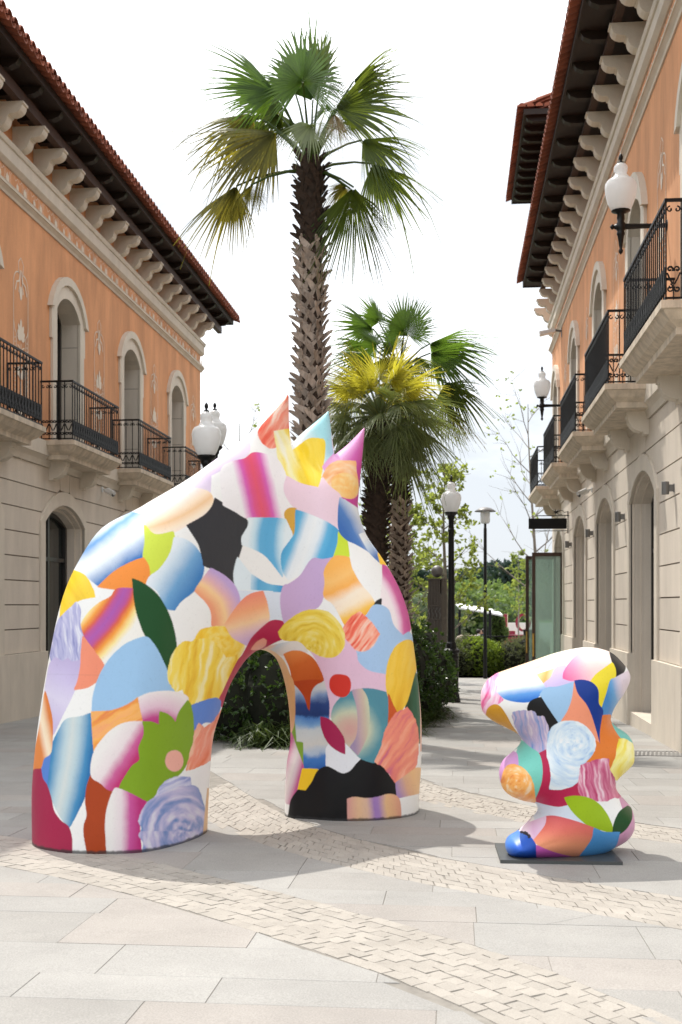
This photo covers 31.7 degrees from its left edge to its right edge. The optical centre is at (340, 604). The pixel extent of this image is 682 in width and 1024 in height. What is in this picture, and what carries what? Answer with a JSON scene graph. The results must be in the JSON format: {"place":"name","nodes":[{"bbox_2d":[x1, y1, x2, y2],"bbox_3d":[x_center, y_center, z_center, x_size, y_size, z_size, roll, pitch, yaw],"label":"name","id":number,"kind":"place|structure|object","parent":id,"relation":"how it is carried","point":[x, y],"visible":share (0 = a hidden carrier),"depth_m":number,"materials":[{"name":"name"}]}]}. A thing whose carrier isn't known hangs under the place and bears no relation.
{"place":"outdoors","nodes":[
{"label":"outdoors","id":0,"kind":"place"},
{"bbox_2d":[4,0,567,570],"label":"sky","id":1,"kind":"structure","parent":0,"point":[138,68],"materials":[{"name":"white"}]},
{"bbox_2d":[0,675,681,1023],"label":"pavement","id":2,"kind":"structure","parent":0,"point":[253,904],"depth_m":6.47,"materials":[{"name":"stone"}]},
{"bbox_2d":[0,0,239,723],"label":"arcaded building","id":3,"kind":"structure","parent":2,"relation":"on","point":[111,312],"depth_m":23.36,"materials":[{"name":"orange paint"}]},
{"bbox_2d":[46,513,66,660],"bbox_3d":[-5.707,0.347,23.318,0.075,4.314,2.140,0,0,5],"label":"shop window","id":4,"kind":"structure","parent":3,"relation":"in","point":[56,531],"depth_m":23.79,"materials":[{"name":"black glass"}]},
{"bbox_2d":[57,313,61,439],"bbox_3d":[-5.732,-4.470,23.441,0.090,2.940,1.400,0,0,5],"label":"balcony door","id":5,"kind":"structure","parent":3,"relation":"in","point":[59,351],"depth_m":24.04,"materials":[{"name":"brown glass"}]},
{"bbox_2d":[101,487,115,496],"bbox_3d":[-4.958,-2.411,25.630,0.420,0.235,0.164,0,0,33],"label":"security camera","id":6,"kind":"object","parent":3,"relation":"attached to","point":[110,492],"visible":1,"depth_m":25.58,"materials":[{"name":"white plastic"}]},
{"bbox_2d":[192,402,220,468],"bbox_3d":[-2.041,-0.571,18.200,0.446,5.014,0.446,0,0,5],"label":"street lamp","id":7,"kind":"object","parent":2,"relation":"on","point":[206,436],"visible":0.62,"depth_m":18.07,"materials":[{"name":"white glass"}]},
{"bbox_2d":[210,403,226,460],"bbox_3d":[-2.314,-0.845,22.000,0.446,5.745,0.446,0,0,5],"label":"street lamp","id":8,"kind":"object","parent":2,"relation":"on","point":[217,422],"visible":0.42,"depth_m":21.91,"materials":[{"name":"white glass"}]},
{"bbox_2d":[31,395,421,853],"bbox_3d":[-0.782,0.016,9.453,3.437,3.528,1.210,0,0,-41],"label":"arch sculpture","id":9,"kind":"object","parent":2,"relation":"on","point":[182,602],"visible":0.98,"depth_m":8.90,"materials":[{"name":"paint"}]},
{"bbox_2d":[224,402,259,449],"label":"street tree","id":10,"kind":"object","parent":2,"relation":"on","point":[254,425],"visible":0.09,"depth_m":44.78,"materials":[{"name":"green plant"}]},
{"bbox_2d":[217,719,290,750],"bbox_3d":[-1.015,1.941,15.889,1.744,0.857,1.688,0,0,5],"label":"grass clump","id":11,"kind":"object","parent":2,"relation":"on","point":[252,738],"visible":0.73,"depth_m":15.84,"materials":[{"name":"green plant"}]},
{"bbox_2d":[241,718,289,751],"bbox_3d":[-0.689,1.942,16.025,1.947,0.851,1.861,0,0,5],"label":"grass clump","id":12,"kind":"object","parent":2,"relation":"on","point":[285,740],"visible":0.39,"depth_m":15.90,"materials":[{"name":"green plant"}]},
{"bbox_2d":[171,8,442,440],"bbox_3d":[-0.591,-3.817,18.728,4.129,11.575,2.706,0,0,23],"label":"fan palm","id":13,"kind":"object","parent":2,"relation":"on","point":[304,72],"visible":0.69,"depth_m":18.37,"materials":[{"name":"green plant"}]},
{"bbox_2d":[213,619,459,742],"bbox_3d":[0.461,1.170,20.571,3.687,1.963,9.912,0,0,30],"label":"hedge","id":14,"kind":"object","parent":2,"relation":"on","point":[256,694],"visible":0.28,"depth_m":16.47,"materials":[{"name":"green plant"}]},
{"bbox_2d":[358,484,427,628],"bbox_3d":[1.330,-0.882,40.014,4.155,6.713,3.040,0,0,36],"label":"street tree","id":15,"kind":"object","parent":2,"relation":"on","point":[412,604],"visible":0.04,"depth_m":39.66,"materials":[{"name":"green plant"}]},
{"bbox_2d":[324,331,474,566],"bbox_3d":[0.678,-1.335,20.477,3.183,6.720,3.195,0,0,5],"label":"fan palm","id":16,"kind":"object","parent":2,"relation":"on","point":[385,449],"visible":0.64,"depth_m":20.26,"materials":[{"name":"green plant"}]},
{"bbox_2d":[325,291,510,623],"bbox_3d":[1.391,-2.074,23.263,3.659,8.309,1.953,0,0,-6],"label":"fan palm","id":17,"kind":"object","parent":2,"relation":"on","point":[448,354],"visible":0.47,"depth_m":23.00,"materials":[{"name":"green plant"}]},
{"bbox_2d":[385,492,464,631],"bbox_3d":[2.140,-0.644,37.852,3.062,6.145,2.572,0,0,36],"label":"street tree","id":18,"kind":"object","parent":2,"relation":"on","point":[414,523],"visible":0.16,"depth_m":37.85,"materials":[{"name":"green plant"}]},
{"bbox_2d":[421,719,439,735],"bbox_3d":[0.973,1.957,17.977,1.331,0.634,1.488,0,0,-16],"label":"grass clump","id":19,"kind":"object","parent":2,"relation":"on","point":[427,728],"visible":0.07,"depth_m":17.90,"materials":[{"name":"green plant"}]},
{"bbox_2d":[421,708,450,728],"bbox_3d":[1.260,2.018,19.393,1.457,0.690,1.374,0,0,-44],"label":"grass clump","id":20,"kind":"object","parent":2,"relation":"on","point":[423,718],"visible":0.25,"depth_m":19.35,"materials":[{"name":"green plant"}]},
{"bbox_2d":[422,703,458,723],"bbox_3d":[1.422,2.052,20.611,1.569,0.810,1.670,0,0,5],"label":"grass clump","id":21,"kind":"object","parent":2,"relation":"on","point":[432,720],"visible":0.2,"depth_m":20.46,"materials":[{"name":"green plant"}]},
{"bbox_2d":[430,704,462,719],"bbox_3d":[1.731,2.077,21.246,1.310,0.662,1.232,0,0,5],"label":"grass clump","id":22,"kind":"object","parent":2,"relation":"on","point":[445,714],"visible":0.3,"depth_m":21.16,"materials":[{"name":"green plant"}]},
{"bbox_2d":[441,476,460,702],"bbox_3d":[2.434,-0.355,26.500,0.446,5.006,0.446,0,0,5],"label":"street lamp","id":23,"kind":"object","parent":2,"relation":"on","point":[452,500],"visible":0.85,"depth_m":26.43,"materials":[{"name":"black metal"}]},
{"bbox_2d":[408,456,498,635],"bbox_3d":[2.700,-0.897,32.996,3.030,6.413,2.195,0,0,-10],"label":"street tree","id":24,"kind":"object","parent":2,"relation":"on","point":[439,523],"visible":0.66,"depth_m":32.95,"materials":[{"name":"green plant"}]},
{"bbox_2d":[455,633,477,675],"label":"shrub","id":25,"kind":"object","parent":2,"relation":"on","point":[463,664],"visible":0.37,"depth_m":41.83,"materials":[{"name":"green plant"}]},
{"bbox_2d":[455,603,502,639],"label":"awning","id":26,"kind":"object","parent":2,"relation":"on","point":[490,612],"visible":0.59,"depth_m":57.00,"materials":[{"name":"white fabric"}]},
{"bbox_2d":[458,635,505,676],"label":"shrub","id":27,"kind":"object","parent":2,"relation":"on","point":[476,653],"visible":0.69,"depth_m":41.91,"materials":[{"name":"green plant"}]},
{"bbox_2d":[474,507,495,678],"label":"park lamp","id":28,"kind":"object","parent":2,"relation":"on","point":[485,515],"visible":0.98,"depth_m":40.45,"materials":[{"name":"black metal"}]},
{"bbox_2d":[470,636,524,639],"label":"railing","id":29,"kind":"object","parent":2,"relation":"on","point":[501,636],"visible":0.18,"depth_m":45.48,"materials":[{"name":"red metal"}]},
{"bbox_2d":[458,361,551,639],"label":"street tree","id":30,"kind":"object","parent":2,"relation":"on","point":[537,578],"visible":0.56,"depth_m":46.95,"materials":[{"name":"green plant"}]},
{"bbox_2d":[497,635,549,669],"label":"shrub","id":31,"kind":"object","parent":2,"relation":"on","point":[515,654],"visible":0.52,"depth_m":42.26,"materials":[{"name":"green plant"}]},
{"bbox_2d":[481,647,634,864],"bbox_3d":[1.473,1.012,8.163,1.047,1.442,0.817,0,0,5],"label":"wavy sculpture","id":32,"kind":"object","parent":2,"relation":"on","point":[567,763],"visible":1,"depth_m":7.89,"materials":[{"name":"paint"}]},
{"bbox_2d":[506,0,681,752],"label":"arcaded building","id":33,"kind":"structure","parent":2,"relation":"on","point":[612,435],"depth_m":20.07,"materials":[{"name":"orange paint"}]},
{"bbox_2d":[526,556,555,662],"bbox_3d":[5.802,0.427,34.873,0.860,3.693,0.127,0,0,5],"label":"glass door","id":34,"kind":"structure","parent":33,"relation":"in","point":[527,557],"depth_m":34.86,"materials":[{"name":"green"}]},
{"bbox_2d":[533,367,559,419],"bbox_3d":[5.202,-5.162,29.272,1.009,1.336,0.418,0,0,5],"label":"wall lantern","id":35,"kind":"object","parent":33,"relation":"attached to","point":[541,385],"depth_m":29.21,"materials":[{"name":"white glass"}]},
{"bbox_2d":[532,552,561,660],"bbox_3d":[5.603,0.427,32.581,0.820,3.693,0.127,0,0,5],"label":"glass door","id":36,"kind":"structure","parent":33,"relation":"in","point":[559,553],"depth_m":32.61,"materials":[{"name":"green"}]},
{"bbox_2d":[529,509,568,532],"bbox_3d":[5.340,-2.150,30.834,1.030,0.639,0.064,0,0,5],"label":"hanging sign","id":37,"kind":"object","parent":33,"relation":"attached to","point":[548,523],"visible":1,"depth_m":30.80,"materials":[{"name":"black metal"}]},
{"bbox_2d":[539,328,561,336],"bbox_3d":[5.742,-7.470,32.903,0.620,0.260,0.280,0,0,5],"label":"floodlight","id":38,"kind":"object","parent":33,"relation":"attached to","point":[546,332],"visible":1,"depth_m":32.79,"materials":[{"name":"grey metal"}]},
{"bbox_2d":[565,541,571,547],"bbox_3d":[5.704,-1.515,30.100,0.163,0.170,0.100,0,0,5],"label":"wall spotlight","id":39,"kind":"object","parent":33,"relation":"attached to","point":[567,544],"depth_m":30.06,"materials":[{"name":"grey metal"}]},
{"bbox_2d":[576,487,592,496],"bbox_3d":[5.166,-2.391,25.467,0.420,0.235,0.164,0,0,-22],"label":"security camera","id":40,"kind":"object","parent":33,"relation":"attached to","point":[583,492],"visible":1,"depth_m":25.42,"materials":[{"name":"white plastic"}]},
{"bbox_2d":[585,529,592,536],"bbox_3d":[5.255,-1.516,25.400,0.163,0.170,0.100,0,0,5],"label":"wall spotlight","id":41,"kind":"object","parent":33,"relation":"attached to","point":[588,532],"depth_m":25.37,"materials":[{"name":"grey metal"}]},
{"bbox_2d":[615,512,624,521],"bbox_3d":[4.806,-1.518,20.699,0.163,0.170,0.100,0,0,5],"label":"wall spotlight","id":42,"kind":"object","parent":33,"relation":"attached to","point":[619,516],"depth_m":20.66,"materials":[{"name":"grey metal"}]},
{"bbox_2d":[605,153,667,253],"bbox_3d":[4.072,-5.549,16.581,0.845,1.408,0.440,0,0,5],"label":"wall lantern","id":43,"kind":"object","parent":33,"relation":"attached to","point":[620,189],"depth_m":16.51,"materials":[{"name":"white glass"}]},
{"bbox_2d":[651,495,653,659],"bbox_3d":[5.044,0.285,18.655,0.075,4.511,2.320,0,0,5],"label":"shop window","id":44,"kind":"structure","parent":33,"relation":"in","point":[652,502],"depth_m":19.71,"materials":[{"name":"grey glass"}]},
{"bbox_2d":[662,481,674,494],"bbox_3d":[4.357,-1.557,16.000,0.163,0.170,0.100,0,0,5],"label":"wall spotlight","id":45,"kind":"object","parent":33,"relation":"attached to","point":[667,487],"depth_m":15.96,"materials":[{"name":"grey metal"}]},
{"bbox_2d":[634,751,681,756],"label":"drain grate","id":46,"kind":"object","parent":2,"relation":"on","point":[656,753],"visible":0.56,"depth_m":15.07,"materials":[{"name":"grey metal"}]},
{"bbox_2d":[426,565,447,649],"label":"gate pillar","id":47,"kind":"structure","parent":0,"point":[437,606],"depth_m":28.36,"materials":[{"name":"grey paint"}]},
{"bbox_2d":[419,593,551,622],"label":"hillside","id":48,"kind":"structure","parent":0,"point":[547,620],"depth_m":114.86,"materials":[{"name":"green plant"}]},
{"bbox_2d":[409,557,552,591],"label":"hill wood","id":49,"kind":"object","parent":48,"relation":"on","point":[495,572],"visible":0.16,"depth_m":211.57,"materials":[{"name":"green plant"}]},
{"bbox_2d":[447,574,538,638],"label":"wood","id":50,"kind":"object","parent":48,"relation":"on","point":[500,594],"visible":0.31,"depth_m":83.45,"materials":[{"name":"green plant"}]},
{"bbox_2d":[507,571,552,618],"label":"dark wood","id":51,"kind":"object","parent":48,"relation":"on","point":[545,609],"visible":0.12,"depth_m":116.28,"materials":[{"name":"green plant"}]},
{"bbox_2d":[501,634,522,643],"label":"letter plinth","id":52,"kind":"structure","parent":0,"point":[513,638],"depth_m":65.65,"materials":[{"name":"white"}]},
{"bbox_2d":[504,614,514,633],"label":"letter","id":53,"kind":"object","parent":52,"relation":"on","point":[506,621],"visible":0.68,"depth_m":65.98,"materials":[{"name":"beige"}]},
{"bbox_2d":[515,614,530,630],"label":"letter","id":54,"kind":"object","parent":52,"relation":"on","point":[516,622],"visible":0.56,"depth_m":65.98,"materials":[{"name":"red"}]},
{"bbox_2d":[491,623,551,644],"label":"terrace wall","id":55,"kind":"structure","parent":0,"point":[545,629],"depth_m":67.72,"materials":[{"name":"white"}]},
{"bbox_2d":[522,629,531,639],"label":"bin","id":56,"kind":"object","parent":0,"point":[524,631],"visible":0.25,"depth_m":46.25,"materials":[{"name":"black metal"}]},
{"label":"ground","id":57,"kind":"structure","parent":0,"visible":0},
{"bbox_2d":[408,584,475,638],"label":"grey green bushes","id":58,"kind":"object","parent":57,"relation":"on","point":[422,605],"visible":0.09,"depth_m":71.99,"materials":[{"name":"green plant"}]},
{"label":"square","id":59,"kind":"structure","parent":0,"visible":0},
{"bbox_2d":[488,607,508,642],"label":"potted bush","id":60,"kind":"object","parent":59,"relation":"on","point":[498,626],"visible":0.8,"depth_m":59.76,"materials":[{"name":"green plant"}]},
{"bbox_2d":[503,549,535,640],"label":"street tree","id":61,"kind":"object","parent":59,"relation":"on","point":[515,582],"visible":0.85,"depth_m":63.98,"materials":[{"name":"green plant"}]}
]}

